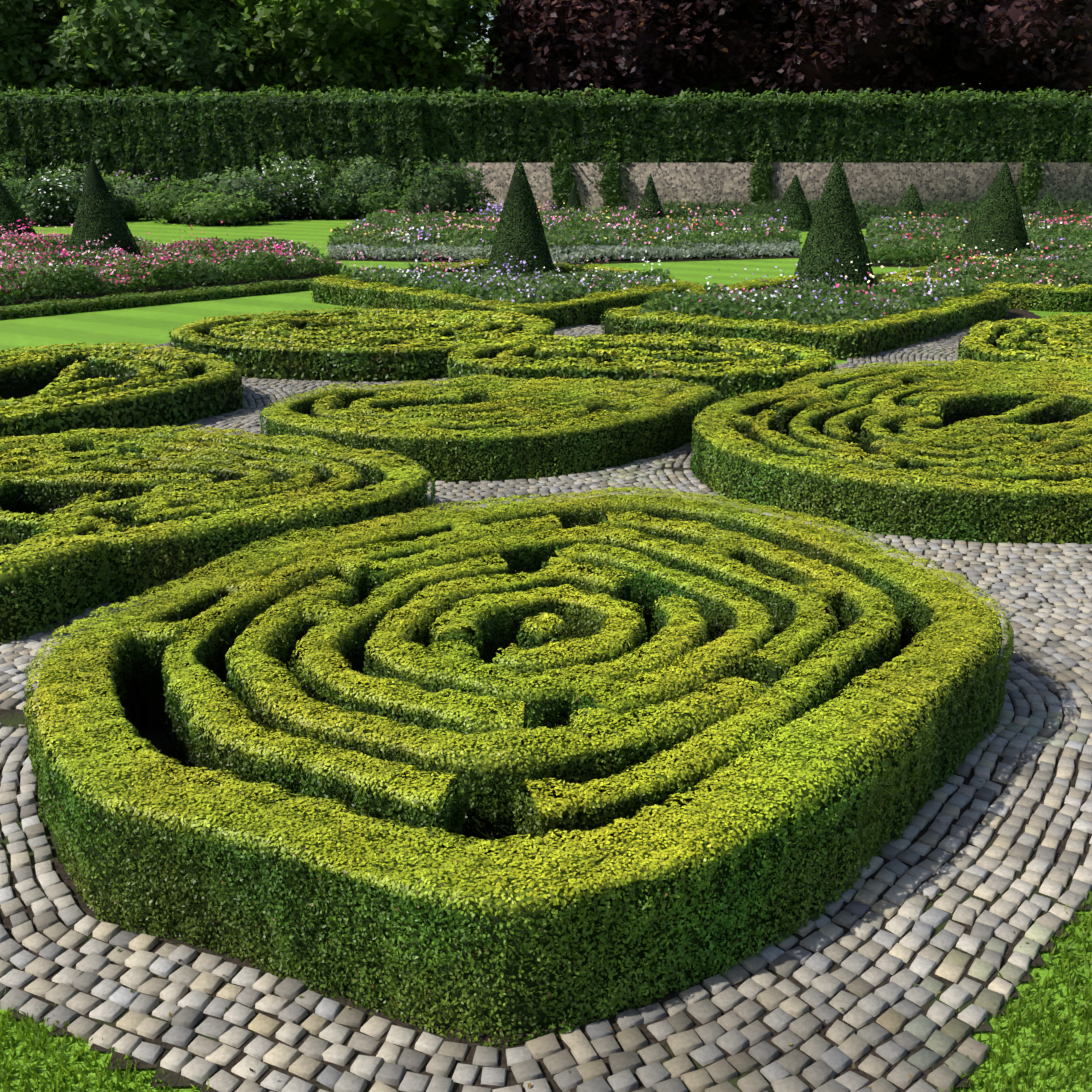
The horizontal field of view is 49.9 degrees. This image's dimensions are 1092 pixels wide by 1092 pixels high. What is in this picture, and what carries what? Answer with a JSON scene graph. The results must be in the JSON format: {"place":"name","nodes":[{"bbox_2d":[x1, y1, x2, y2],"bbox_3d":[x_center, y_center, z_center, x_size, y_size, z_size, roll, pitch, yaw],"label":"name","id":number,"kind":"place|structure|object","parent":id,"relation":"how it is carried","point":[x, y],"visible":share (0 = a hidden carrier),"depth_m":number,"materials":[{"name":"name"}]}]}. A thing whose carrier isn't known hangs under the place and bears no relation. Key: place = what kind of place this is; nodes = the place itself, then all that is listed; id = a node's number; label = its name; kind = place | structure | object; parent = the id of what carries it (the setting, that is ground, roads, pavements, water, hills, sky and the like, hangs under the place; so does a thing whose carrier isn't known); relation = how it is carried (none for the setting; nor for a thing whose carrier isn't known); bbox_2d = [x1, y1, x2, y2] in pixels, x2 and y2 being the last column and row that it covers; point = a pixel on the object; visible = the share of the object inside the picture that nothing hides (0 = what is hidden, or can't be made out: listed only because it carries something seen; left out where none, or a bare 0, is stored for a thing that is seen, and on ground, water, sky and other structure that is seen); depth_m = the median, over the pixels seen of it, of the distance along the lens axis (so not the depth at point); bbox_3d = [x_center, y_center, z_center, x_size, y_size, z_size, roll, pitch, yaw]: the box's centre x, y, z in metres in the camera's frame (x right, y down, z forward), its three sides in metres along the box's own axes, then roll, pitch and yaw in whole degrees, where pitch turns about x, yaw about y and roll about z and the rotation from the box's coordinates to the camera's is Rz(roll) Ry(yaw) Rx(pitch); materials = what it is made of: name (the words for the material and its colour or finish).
{"place":"outdoors","nodes":[
{"label":"outdoors","id":0,"kind":"place"},
{"bbox_2d":[0,213,1091,1091],"bbox_3d":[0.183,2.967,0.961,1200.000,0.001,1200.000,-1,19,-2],"label":"lawn","id":1,"kind":"structure","parent":0,"point":[150,325],"depth_m":22.96,"materials":[{"name":"green plant"}]},
{"bbox_2d":[0,0,1091,1091],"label":"foliage","id":2,"kind":"object","parent":1,"relation":"on","point":[927,60],"visible":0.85,"depth_m":62.51,"materials":[{"name":"green plant"}]},
{"bbox_2d":[0,0,1091,1034],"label":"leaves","id":3,"kind":"object","parent":1,"relation":"on","point":[810,69],"visible":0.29,"depth_m":8.56,"materials":[{"name":"green plant"}]},
{"bbox_2d":[0,256,1091,1088],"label":"box leaves","id":4,"kind":"object","parent":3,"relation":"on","point":[58,820],"visible":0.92,"depth_m":6.83,"materials":[{"name":"green plant"}]},
{"bbox_2d":[0,224,1091,1091],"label":"soil beds","id":5,"kind":"object","parent":1,"relation":"on","point":[156,738],"visible":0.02,"depth_m":4.74,"materials":[{"name":"brown soil"}]},
{"bbox_2d":[0,154,1059,295],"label":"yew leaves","id":6,"kind":"object","parent":5,"relation":"on","point":[860,242],"visible":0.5,"depth_m":32.47,"materials":[{"name":"green plant"}]},
{"bbox_2d":[0,323,1091,1091],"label":"granite setts","id":7,"kind":"structure","parent":5,"relation":"on","point":[1022,733],"depth_m":4.76,"materials":[{"name":"grey stone"}]},
{"bbox_2d":[0,157,1091,323],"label":"flowers","id":8,"kind":"object","parent":1,"relation":"on","point":[466,270],"visible":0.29,"depth_m":30.79,"materials":[{"name":"pink plant"}]},
{"bbox_2d":[424,162,1091,213],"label":"flint wall","id":9,"kind":"structure","parent":1,"relation":"on","point":[883,184],"depth_m":64.04,"materials":[{"name":"grey stone"}]},
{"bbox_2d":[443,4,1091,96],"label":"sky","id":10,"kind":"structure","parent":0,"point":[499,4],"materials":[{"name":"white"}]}
]}

